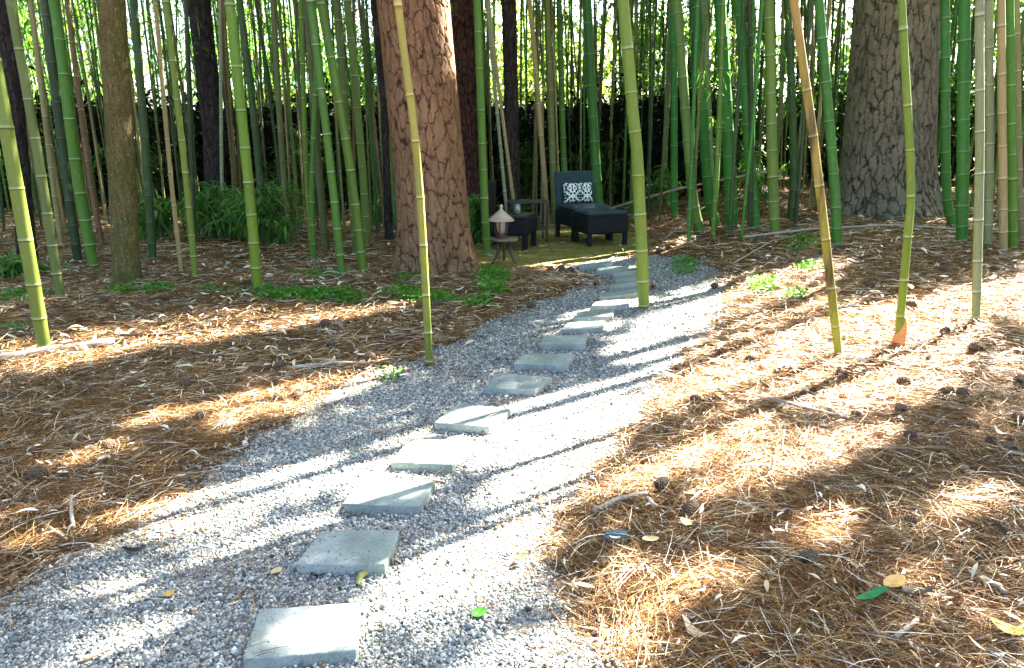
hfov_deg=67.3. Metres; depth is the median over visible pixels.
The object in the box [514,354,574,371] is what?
stepping stone
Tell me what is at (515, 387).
stepping stone
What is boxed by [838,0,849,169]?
bamboo culm
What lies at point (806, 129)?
bamboo culm
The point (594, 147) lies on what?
bamboo culm
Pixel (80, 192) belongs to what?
bamboo culm
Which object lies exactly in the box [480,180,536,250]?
wicker chair
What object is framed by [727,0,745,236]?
bamboo culm
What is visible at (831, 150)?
bamboo culm
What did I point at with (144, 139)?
bamboo culm
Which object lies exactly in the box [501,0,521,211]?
dead tree
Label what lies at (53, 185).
bamboo culm
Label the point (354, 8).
bamboo culm
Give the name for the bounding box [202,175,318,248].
bamboo grass shrub
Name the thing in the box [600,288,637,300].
stepping stone
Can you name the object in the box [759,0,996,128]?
broadleaf tree
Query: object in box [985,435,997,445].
pine cone
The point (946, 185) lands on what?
bamboo culm
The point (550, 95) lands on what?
bamboo culm
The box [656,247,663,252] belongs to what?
pine cone
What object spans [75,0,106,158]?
bamboo culm
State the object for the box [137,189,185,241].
bamboo grass shrub
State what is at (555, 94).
bamboo culm
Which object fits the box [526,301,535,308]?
pine cone
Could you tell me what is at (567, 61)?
bamboo culm
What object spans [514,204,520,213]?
candle jar
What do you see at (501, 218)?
garden lantern
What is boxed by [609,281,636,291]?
stepping stone
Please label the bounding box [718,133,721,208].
bamboo culm
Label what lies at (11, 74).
dead tree
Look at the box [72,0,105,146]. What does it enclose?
bamboo culm
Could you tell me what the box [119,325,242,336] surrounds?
stick
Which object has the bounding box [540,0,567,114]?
bamboo culm
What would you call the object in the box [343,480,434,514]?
stepping stone
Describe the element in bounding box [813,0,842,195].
bamboo culm
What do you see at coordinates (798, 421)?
pine cone
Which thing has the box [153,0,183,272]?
bamboo culm
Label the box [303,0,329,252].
bamboo culm
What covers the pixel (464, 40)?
pine tree
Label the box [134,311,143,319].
pine cone
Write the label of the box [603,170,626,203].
bamboo grass shrub
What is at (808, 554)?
pine cone
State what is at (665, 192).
fallen pole
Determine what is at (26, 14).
broadleaf tree
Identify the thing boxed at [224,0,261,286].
bamboo culm
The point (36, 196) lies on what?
bamboo culm
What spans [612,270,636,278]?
stepping stone
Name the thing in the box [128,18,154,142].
bamboo culm
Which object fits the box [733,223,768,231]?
stick
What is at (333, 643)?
stepping stone
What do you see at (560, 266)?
pine cone
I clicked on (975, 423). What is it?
pine cone
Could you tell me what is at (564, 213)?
wicker chair
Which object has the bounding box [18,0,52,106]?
bamboo culm
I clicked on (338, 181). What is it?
bamboo culm
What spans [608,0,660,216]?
bamboo culm
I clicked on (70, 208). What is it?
bamboo culm
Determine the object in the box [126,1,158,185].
bamboo culm
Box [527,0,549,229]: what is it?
bamboo culm
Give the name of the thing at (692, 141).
bamboo culm
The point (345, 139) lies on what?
bamboo culm
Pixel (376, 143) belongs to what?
bamboo culm
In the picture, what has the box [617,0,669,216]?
bamboo culm
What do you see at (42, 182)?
bamboo culm
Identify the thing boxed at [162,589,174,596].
fallen leaf
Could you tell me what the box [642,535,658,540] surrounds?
fallen leaf
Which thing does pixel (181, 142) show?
bamboo culm
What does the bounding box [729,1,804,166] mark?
bamboo culm
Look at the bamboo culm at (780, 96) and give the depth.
9.89 m
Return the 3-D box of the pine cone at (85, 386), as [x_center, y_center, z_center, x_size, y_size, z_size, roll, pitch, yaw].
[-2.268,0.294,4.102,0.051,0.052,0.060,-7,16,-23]
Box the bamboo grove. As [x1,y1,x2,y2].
[17,0,1023,183]
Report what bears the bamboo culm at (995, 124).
on the ground at (704, 413)
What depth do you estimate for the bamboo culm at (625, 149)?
12.45 m
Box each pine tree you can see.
[376,0,480,276]
[450,0,479,203]
[830,0,945,219]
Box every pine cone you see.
[0,501,9,513]
[23,445,37,456]
[28,465,48,480]
[81,384,91,393]
[98,296,108,304]
[101,439,116,452]
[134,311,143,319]
[155,306,165,313]
[178,377,190,388]
[194,410,207,420]
[271,393,284,404]
[273,361,287,370]
[292,390,302,400]
[319,319,330,327]
[326,339,334,348]
[363,352,375,362]
[440,324,447,329]
[442,314,450,321]
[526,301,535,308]
[557,264,564,271]
[593,280,598,285]
[650,283,655,289]
[654,476,669,489]
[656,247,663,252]
[683,499,699,517]
[690,394,700,403]
[710,282,717,288]
[745,353,756,362]
[762,381,770,388]
[790,418,801,426]
[798,548,820,568]
[826,407,834,416]
[835,368,847,379]
[850,409,862,416]
[865,281,875,289]
[894,403,907,413]
[896,375,910,385]
[896,514,917,526]
[904,429,917,441]
[906,299,916,306]
[938,265,948,272]
[938,385,954,395]
[939,327,950,334]
[955,386,970,397]
[966,419,979,429]
[968,340,983,352]
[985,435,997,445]
[989,265,998,270]
[1004,442,1018,454]
[1011,412,1023,422]
[1012,374,1023,387]
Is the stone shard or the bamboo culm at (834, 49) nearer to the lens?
the stone shard
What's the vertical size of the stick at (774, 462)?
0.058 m
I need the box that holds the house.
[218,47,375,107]
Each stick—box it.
[37,519,68,540]
[69,494,75,528]
[77,648,110,664]
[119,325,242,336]
[287,360,369,369]
[377,337,419,350]
[389,320,436,340]
[568,566,661,582]
[592,491,647,511]
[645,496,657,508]
[664,206,704,238]
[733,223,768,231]
[733,235,795,262]
[735,388,832,402]
[761,393,845,417]
[769,445,778,481]
[851,445,945,450]
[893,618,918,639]
[979,574,1007,594]
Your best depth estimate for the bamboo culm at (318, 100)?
12.14 m
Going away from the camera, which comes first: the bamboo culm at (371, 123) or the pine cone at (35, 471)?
the pine cone at (35, 471)
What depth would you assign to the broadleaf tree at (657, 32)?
43.24 m
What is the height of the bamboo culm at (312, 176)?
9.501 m
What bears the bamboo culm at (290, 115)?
on the ground at (704, 413)
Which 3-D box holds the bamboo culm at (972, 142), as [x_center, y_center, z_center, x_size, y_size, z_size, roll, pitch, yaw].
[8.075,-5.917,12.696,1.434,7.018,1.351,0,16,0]
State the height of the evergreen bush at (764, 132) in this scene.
3.030 m
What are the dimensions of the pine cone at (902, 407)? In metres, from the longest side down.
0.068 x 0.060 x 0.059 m
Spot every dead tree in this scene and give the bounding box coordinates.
[0,0,39,261]
[188,0,226,237]
[370,0,393,241]
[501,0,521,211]
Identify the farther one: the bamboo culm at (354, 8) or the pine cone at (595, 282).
the bamboo culm at (354, 8)
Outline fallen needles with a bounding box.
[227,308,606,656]
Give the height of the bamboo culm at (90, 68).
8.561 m
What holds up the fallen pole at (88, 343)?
on the ground at (704, 413)
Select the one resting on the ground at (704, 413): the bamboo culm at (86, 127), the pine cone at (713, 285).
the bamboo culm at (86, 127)
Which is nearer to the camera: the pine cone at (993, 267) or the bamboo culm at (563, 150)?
the pine cone at (993, 267)
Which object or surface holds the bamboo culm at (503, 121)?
on the patio
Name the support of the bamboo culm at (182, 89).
on the ground at (704, 413)
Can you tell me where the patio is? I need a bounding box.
[473,228,658,269]
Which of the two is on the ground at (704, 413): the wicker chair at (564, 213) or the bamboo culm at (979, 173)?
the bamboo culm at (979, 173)
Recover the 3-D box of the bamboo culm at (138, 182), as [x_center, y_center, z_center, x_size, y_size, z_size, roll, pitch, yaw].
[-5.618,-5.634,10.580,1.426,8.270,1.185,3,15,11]
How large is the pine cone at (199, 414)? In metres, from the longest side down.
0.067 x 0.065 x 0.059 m
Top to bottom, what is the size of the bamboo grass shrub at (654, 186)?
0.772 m
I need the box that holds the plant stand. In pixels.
[490,236,517,263]
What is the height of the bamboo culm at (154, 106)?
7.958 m
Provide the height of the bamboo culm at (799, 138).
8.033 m
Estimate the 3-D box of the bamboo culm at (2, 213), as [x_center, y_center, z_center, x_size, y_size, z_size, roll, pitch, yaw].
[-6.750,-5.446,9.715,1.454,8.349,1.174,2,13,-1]
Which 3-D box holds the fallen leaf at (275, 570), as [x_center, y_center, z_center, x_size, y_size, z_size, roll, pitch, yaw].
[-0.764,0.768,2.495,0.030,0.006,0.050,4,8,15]
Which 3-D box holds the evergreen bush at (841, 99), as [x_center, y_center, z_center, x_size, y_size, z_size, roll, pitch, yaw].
[6.615,-4.266,16.045,3.524,2.968,2.495,0,15,0]
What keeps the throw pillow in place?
on the wicker chair at (564, 213)
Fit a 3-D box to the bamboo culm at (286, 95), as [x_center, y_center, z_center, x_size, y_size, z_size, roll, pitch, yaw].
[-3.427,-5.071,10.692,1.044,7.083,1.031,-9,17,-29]
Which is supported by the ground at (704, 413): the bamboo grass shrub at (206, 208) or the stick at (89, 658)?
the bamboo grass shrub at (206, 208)
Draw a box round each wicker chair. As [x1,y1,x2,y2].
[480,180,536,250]
[554,171,610,241]
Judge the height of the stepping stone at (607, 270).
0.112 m
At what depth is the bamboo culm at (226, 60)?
9.88 m
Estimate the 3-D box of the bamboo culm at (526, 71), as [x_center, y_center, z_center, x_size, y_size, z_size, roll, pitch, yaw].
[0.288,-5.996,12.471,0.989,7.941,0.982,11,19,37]
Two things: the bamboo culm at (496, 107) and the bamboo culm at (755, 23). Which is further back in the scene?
the bamboo culm at (755, 23)
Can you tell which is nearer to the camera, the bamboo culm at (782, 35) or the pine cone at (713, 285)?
the pine cone at (713, 285)
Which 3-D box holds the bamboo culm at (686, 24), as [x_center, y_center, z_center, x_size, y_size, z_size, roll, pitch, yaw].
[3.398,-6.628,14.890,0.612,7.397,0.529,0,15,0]
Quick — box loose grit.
[237,295,637,667]
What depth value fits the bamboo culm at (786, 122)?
14.30 m
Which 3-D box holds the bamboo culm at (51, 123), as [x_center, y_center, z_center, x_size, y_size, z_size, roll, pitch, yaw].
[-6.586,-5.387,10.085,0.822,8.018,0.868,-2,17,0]
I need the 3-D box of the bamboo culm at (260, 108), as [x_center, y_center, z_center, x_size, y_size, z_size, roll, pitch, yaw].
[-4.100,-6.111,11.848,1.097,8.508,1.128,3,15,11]
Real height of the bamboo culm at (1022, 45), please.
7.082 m
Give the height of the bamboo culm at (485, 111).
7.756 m
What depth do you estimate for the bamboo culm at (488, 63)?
12.20 m
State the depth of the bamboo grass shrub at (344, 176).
12.96 m
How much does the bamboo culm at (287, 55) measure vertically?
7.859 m
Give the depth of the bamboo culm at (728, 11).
10.63 m
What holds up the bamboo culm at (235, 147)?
on the ground at (704, 413)
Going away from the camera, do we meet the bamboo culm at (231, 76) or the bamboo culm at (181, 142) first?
the bamboo culm at (181, 142)
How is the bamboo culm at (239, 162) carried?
on the ground at (704, 413)
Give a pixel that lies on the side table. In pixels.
(542, 228)
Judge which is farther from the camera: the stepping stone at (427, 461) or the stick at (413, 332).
the stick at (413, 332)
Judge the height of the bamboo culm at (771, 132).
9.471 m
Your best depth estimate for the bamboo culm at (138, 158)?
12.16 m
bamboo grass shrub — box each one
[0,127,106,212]
[0,242,69,281]
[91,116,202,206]
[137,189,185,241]
[163,179,257,242]
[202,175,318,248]
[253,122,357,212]
[332,128,393,211]
[360,194,396,225]
[467,193,497,242]
[488,139,549,211]
[567,130,629,201]
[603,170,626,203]
[644,163,686,213]
[678,117,765,199]
[736,147,789,212]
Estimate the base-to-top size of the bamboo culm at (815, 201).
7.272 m
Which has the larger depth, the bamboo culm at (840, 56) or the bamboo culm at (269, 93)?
the bamboo culm at (840, 56)
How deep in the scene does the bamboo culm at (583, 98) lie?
12.48 m
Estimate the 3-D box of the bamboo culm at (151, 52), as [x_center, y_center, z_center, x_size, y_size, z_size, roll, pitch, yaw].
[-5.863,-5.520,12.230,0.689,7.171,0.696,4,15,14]
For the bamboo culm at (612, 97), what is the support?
on the ground at (704, 413)
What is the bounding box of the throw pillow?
[562,182,592,202]
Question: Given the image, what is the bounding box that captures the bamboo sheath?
[355,571,368,584]
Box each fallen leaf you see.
[122,545,145,551]
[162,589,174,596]
[271,567,281,573]
[471,607,486,616]
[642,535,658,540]
[680,517,691,524]
[855,586,888,599]
[883,574,905,586]
[893,586,935,593]
[990,617,1023,634]
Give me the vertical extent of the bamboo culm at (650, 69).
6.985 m
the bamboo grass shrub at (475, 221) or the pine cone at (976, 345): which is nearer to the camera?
the pine cone at (976, 345)
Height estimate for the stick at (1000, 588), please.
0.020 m
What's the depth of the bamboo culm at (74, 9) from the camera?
10.74 m
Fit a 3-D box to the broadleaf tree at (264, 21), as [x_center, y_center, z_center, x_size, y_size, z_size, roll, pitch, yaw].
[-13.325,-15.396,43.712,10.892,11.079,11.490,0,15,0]
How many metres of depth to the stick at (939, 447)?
3.32 m
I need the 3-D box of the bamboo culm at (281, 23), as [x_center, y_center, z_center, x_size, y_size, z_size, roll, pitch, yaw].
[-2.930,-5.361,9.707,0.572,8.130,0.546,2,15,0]
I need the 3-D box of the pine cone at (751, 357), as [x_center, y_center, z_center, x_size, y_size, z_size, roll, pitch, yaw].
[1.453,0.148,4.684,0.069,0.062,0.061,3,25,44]
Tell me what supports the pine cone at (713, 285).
on the gravel path
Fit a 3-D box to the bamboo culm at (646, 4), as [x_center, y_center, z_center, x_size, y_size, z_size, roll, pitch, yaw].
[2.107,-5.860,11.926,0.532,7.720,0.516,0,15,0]
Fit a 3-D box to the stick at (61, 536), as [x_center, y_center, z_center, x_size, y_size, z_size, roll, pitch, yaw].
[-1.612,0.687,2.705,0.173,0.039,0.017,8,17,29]
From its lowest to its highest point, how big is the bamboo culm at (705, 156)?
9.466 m
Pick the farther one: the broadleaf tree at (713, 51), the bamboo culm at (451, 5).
the broadleaf tree at (713, 51)
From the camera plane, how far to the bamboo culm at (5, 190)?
12.94 m
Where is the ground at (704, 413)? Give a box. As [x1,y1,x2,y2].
[0,137,1023,667]
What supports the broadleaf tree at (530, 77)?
on the ground at (704, 413)
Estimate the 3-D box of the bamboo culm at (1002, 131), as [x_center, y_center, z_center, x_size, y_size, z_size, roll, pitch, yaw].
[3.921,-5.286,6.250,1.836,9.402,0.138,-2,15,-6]
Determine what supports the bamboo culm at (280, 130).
on the ground at (704, 413)
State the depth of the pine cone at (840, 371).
4.35 m
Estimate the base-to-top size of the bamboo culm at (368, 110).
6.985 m
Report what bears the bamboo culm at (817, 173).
on the ground at (704, 413)
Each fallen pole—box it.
[0,337,114,361]
[611,171,766,207]
[743,224,954,237]
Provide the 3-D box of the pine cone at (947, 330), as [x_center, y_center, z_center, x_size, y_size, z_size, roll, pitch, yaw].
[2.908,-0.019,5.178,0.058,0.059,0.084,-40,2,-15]
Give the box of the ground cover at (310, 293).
[0,211,969,382]
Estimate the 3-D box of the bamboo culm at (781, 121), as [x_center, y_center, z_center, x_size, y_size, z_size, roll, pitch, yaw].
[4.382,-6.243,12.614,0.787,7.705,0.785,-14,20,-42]
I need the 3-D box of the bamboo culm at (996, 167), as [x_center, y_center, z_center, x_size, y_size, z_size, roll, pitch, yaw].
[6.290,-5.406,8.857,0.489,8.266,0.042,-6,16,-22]
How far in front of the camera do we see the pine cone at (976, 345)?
4.76 m
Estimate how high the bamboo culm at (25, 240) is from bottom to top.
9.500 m
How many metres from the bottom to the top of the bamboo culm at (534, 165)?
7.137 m
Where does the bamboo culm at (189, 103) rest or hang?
on the ground at (704, 413)
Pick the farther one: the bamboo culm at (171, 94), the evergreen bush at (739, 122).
the evergreen bush at (739, 122)
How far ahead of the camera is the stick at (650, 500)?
2.84 m
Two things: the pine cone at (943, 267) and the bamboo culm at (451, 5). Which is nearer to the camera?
the pine cone at (943, 267)
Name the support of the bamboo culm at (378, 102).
on the ground at (704, 413)
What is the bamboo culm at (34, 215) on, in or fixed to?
on the ground at (704, 413)
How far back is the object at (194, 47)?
9.68 m
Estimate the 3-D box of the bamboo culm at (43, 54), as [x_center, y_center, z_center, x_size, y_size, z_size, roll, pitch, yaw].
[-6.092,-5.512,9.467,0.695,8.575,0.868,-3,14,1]
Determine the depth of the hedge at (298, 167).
12.81 m
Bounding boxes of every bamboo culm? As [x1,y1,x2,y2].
[0,22,23,232]
[0,57,50,347]
[0,153,9,212]
[5,0,64,299]
[16,0,66,231]
[17,5,49,212]
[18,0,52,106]
[18,1,62,186]
[20,6,96,106]
[22,0,64,221]
[22,30,37,235]
[25,112,43,225]
[28,0,63,245]
[28,146,42,227]
[30,0,63,69]
[35,15,84,217]
[40,0,82,262]
[48,0,98,268]
[61,0,85,186]
[61,0,109,224]
[61,0,154,220]
[62,0,106,218]
[64,0,101,108]
[64,0,103,243]
[64,1,99,214]
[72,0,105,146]
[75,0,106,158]
[76,10,97,211]
[77,0,106,165]
[80,0,99,46]
[86,0,101,76]
[87,1,144,209]
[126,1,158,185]
[127,0,154,204]
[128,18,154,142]
[130,0,156,261]
[130,0,170,202]
[138,0,158,130]
[141,0,194,205]
[144,0,185,230]
[146,0,184,205]
[149,0,185,89]
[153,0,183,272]
[162,0,198,278]
[165,0,199,197]
[166,0,210,234]
[170,1,189,171]
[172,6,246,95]
[183,0,196,243]
[190,4,222,60]
[200,0,239,228]
[212,0,247,96]
[213,0,256,232]
[213,9,238,186]
[216,1,263,188]
[216,3,251,195]
[218,0,224,238]
[222,0,237,192]
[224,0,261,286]
[236,0,266,244]
[243,0,293,186]
[245,0,267,186]
[247,0,299,214]
[248,2,264,180]
[250,0,293,215]
[251,0,286,103]
[252,0,301,222]
[260,0,307,227]
[268,0,298,219]
[270,0,291,246]
[286,0,300,134]
[288,4,297,86]
[289,0,305,219]
[293,0,307,228]
[298,0,311,257]
[299,4,330,141]
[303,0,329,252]
[304,25,318,224]
[305,0,356,233]
[306,0,345,275]
[309,0,318,261]
[316,0,367,272]
[319,2,356,219]
[328,0,374,194]
[330,0,372,179]
[330,1,353,101]
[332,0,355,255]
[332,0,376,232]
[342,0,373,85]
[343,0,369,199]
[343,0,369,247]
[343,0,374,209]
[345,0,379,208]
[348,0,380,210]
[356,35,383,191]
[357,0,384,231]
[359,70,396,226]
[364,6,378,218]
[365,0,378,234]
[375,58,382,183]
[393,0,432,365]
[450,1,462,24]
[473,0,490,254]
[481,0,496,179]
[481,0,502,128]
[482,0,501,180]
[483,22,499,179]
[484,0,491,179]
[485,0,508,235]
[488,0,520,238]
[523,0,563,219]
[525,0,533,209]
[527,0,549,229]
[527,0,552,215]
[531,1,537,211]
[537,0,570,170]
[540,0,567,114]
[544,0,556,224]
[551,0,581,170]
[556,0,566,170]
[556,0,579,170]
[564,0,582,164]
[571,1,584,170]
[579,0,581,170]
[582,0,603,203]
[594,0,652,209]
[597,0,614,140]
[600,0,617,206]
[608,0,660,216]
[608,0,712,205]
[615,0,658,201]
[617,0,648,309]
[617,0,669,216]
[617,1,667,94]
[631,0,665,206]
[636,0,669,218]
[637,2,648,136]
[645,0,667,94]
[658,0,670,223]
[670,0,677,217]
[672,0,732,233]
[683,0,692,49]
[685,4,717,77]
[686,0,699,243]
[691,0,708,233]
[691,0,719,226]
[702,0,713,180]
[704,3,709,210]
[711,0,724,237]
[711,0,779,228]
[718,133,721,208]
[726,2,734,98]
[727,0,729,29]
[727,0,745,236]
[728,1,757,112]
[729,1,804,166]
[730,0,802,228]
[740,0,763,239]
[745,0,759,77]
[746,0,760,217]
[747,0,753,229]
[752,0,755,146]
[757,78,764,164]
[764,0,779,232]
[768,39,785,218]
[774,0,775,71]
[774,0,783,190]
[776,6,803,186]
[777,0,783,165]
[783,0,797,220]
[789,0,842,357]
[794,0,811,225]
[798,9,826,155]
[798,30,816,166]
[801,26,811,200]
[808,0,831,208]
[811,0,813,212]
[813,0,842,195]
[814,0,841,246]
[814,66,821,206]
[828,0,847,187]
[830,0,851,133]
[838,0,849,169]
[842,1,852,67]
[891,0,915,347]
[937,0,957,169]
[937,3,957,141]
[940,0,955,225]
[940,49,957,180]
[950,0,996,166]
[955,0,970,242]
[955,2,974,190]
[970,15,996,206]
[971,0,984,320]
[983,0,994,246]
[984,108,997,181]
[994,3,1022,172]
[994,7,1023,193]
[994,65,996,151]
[995,26,1023,205]
[996,0,1007,252]
[997,62,1023,221]
[1005,0,1017,249]
[1014,0,1023,238]
[1022,94,1023,153]
[1022,147,1023,185]
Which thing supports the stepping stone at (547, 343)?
on the gravel path
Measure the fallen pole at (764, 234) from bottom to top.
0.167 m
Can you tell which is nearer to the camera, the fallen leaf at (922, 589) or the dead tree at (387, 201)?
the fallen leaf at (922, 589)
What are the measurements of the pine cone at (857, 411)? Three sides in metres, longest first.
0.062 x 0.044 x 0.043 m
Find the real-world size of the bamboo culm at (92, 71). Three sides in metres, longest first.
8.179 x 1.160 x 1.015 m
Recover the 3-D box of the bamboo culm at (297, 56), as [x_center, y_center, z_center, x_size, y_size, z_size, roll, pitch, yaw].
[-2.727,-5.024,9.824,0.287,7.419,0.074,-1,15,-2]
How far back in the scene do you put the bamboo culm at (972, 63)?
12.84 m
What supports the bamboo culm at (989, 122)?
on the ground at (704, 413)
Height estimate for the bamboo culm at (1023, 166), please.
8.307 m
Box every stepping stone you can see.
[243,603,360,667]
[296,530,398,575]
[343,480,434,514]
[391,439,472,473]
[434,404,510,434]
[484,373,551,395]
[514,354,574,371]
[540,335,587,350]
[560,321,605,334]
[573,309,613,321]
[579,261,612,270]
[592,299,629,309]
[596,266,628,274]
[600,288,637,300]
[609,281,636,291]
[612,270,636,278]
[615,276,636,283]
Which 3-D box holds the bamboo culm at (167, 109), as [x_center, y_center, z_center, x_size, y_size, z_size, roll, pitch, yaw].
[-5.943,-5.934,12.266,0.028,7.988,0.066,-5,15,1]
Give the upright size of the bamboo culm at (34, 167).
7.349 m
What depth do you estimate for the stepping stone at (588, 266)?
7.97 m
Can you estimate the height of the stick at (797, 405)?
0.026 m
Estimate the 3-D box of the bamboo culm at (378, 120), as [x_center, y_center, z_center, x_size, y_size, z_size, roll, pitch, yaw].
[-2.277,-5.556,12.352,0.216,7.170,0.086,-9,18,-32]
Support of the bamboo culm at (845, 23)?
on the ground at (704, 413)
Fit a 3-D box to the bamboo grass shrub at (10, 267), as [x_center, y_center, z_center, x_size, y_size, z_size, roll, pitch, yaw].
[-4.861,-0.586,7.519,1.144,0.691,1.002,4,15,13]
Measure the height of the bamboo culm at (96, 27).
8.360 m
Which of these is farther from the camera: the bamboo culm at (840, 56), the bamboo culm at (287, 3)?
the bamboo culm at (840, 56)
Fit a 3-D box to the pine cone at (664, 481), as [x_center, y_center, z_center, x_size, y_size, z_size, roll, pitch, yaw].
[0.585,0.577,2.987,0.073,0.052,0.050,-15,45,-32]
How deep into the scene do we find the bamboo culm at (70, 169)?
12.08 m
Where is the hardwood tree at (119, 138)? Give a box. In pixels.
[97,0,143,285]
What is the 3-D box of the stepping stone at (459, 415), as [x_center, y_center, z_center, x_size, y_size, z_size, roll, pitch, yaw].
[-0.188,0.450,3.769,0.282,0.112,0.300,5,16,19]
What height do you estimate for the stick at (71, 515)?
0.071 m
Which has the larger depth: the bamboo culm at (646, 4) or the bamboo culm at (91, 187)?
the bamboo culm at (646, 4)
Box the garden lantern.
[488,204,513,238]
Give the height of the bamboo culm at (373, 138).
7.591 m
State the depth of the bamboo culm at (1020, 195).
7.91 m
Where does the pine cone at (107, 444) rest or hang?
on the ground at (704, 413)
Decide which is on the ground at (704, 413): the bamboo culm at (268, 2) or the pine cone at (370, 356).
the bamboo culm at (268, 2)
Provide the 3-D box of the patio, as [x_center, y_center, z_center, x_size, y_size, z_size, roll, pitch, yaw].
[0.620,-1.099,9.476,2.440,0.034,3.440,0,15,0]
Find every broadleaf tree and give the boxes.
[17,0,161,107]
[174,1,335,101]
[182,2,372,108]
[305,21,375,106]
[483,0,576,97]
[490,0,621,107]
[597,0,730,100]
[606,3,786,99]
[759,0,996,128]
[951,0,1023,89]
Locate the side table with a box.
[506,199,549,241]
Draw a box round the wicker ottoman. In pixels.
[573,208,628,245]
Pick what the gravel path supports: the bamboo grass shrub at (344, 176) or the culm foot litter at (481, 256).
the culm foot litter at (481, 256)
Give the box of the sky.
[23,0,1022,129]
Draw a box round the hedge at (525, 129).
[0,61,742,212]
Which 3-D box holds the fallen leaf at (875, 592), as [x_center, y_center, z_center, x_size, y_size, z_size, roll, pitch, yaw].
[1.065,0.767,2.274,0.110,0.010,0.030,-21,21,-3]
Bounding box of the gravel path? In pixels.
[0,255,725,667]
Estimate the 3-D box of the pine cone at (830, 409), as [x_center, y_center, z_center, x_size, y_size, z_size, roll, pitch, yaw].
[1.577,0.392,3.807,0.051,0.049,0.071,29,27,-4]
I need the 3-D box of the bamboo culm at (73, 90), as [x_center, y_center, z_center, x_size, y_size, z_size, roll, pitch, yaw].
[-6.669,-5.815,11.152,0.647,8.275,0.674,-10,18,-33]
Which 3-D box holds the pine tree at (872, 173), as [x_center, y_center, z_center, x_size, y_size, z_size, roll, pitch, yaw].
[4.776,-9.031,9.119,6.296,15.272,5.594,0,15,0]
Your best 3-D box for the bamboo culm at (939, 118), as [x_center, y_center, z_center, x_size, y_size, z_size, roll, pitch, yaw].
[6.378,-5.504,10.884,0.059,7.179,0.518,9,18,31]
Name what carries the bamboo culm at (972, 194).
on the ground at (704, 413)
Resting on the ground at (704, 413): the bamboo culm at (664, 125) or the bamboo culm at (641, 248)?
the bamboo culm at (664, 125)
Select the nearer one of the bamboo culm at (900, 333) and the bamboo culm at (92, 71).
the bamboo culm at (900, 333)
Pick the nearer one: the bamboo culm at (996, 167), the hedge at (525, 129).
the bamboo culm at (996, 167)
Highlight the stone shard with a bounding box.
[603,529,629,540]
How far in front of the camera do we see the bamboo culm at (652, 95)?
10.91 m
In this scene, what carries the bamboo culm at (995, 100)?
on the ground at (704, 413)
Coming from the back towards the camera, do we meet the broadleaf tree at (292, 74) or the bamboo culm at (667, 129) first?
the broadleaf tree at (292, 74)
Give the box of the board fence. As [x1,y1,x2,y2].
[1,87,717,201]
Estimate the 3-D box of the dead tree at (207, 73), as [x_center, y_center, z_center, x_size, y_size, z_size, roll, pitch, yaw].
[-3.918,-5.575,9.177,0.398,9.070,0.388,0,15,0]
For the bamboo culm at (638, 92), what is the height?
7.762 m
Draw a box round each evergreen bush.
[644,66,765,176]
[730,72,838,179]
[756,57,847,182]
[836,83,974,177]
[938,58,1023,183]
[970,58,1023,163]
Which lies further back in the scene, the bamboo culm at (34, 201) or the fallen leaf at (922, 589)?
the bamboo culm at (34, 201)
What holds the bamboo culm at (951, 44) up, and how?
on the ground at (704, 413)
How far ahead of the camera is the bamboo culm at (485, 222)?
8.40 m
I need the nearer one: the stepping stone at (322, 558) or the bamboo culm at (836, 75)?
the stepping stone at (322, 558)
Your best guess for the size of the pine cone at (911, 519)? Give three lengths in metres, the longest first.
0.072 x 0.051 x 0.050 m
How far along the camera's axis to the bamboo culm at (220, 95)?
9.34 m
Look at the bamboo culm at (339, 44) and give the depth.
8.12 m
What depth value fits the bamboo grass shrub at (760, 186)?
10.88 m
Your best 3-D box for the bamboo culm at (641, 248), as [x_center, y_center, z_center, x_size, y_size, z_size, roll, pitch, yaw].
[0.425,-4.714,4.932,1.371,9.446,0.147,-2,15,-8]
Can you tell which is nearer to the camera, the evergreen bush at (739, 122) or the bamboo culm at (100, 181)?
the bamboo culm at (100, 181)
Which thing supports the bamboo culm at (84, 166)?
on the ground at (704, 413)
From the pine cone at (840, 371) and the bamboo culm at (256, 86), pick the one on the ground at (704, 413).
the bamboo culm at (256, 86)
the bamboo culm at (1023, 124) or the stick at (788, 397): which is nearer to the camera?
the stick at (788, 397)
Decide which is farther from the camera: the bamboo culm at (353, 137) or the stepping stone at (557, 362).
the bamboo culm at (353, 137)
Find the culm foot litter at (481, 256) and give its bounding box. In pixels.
[12,230,1022,372]
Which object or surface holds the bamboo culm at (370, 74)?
on the ground at (704, 413)
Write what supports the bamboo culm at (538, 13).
on the ground at (704, 413)
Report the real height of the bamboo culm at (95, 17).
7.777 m

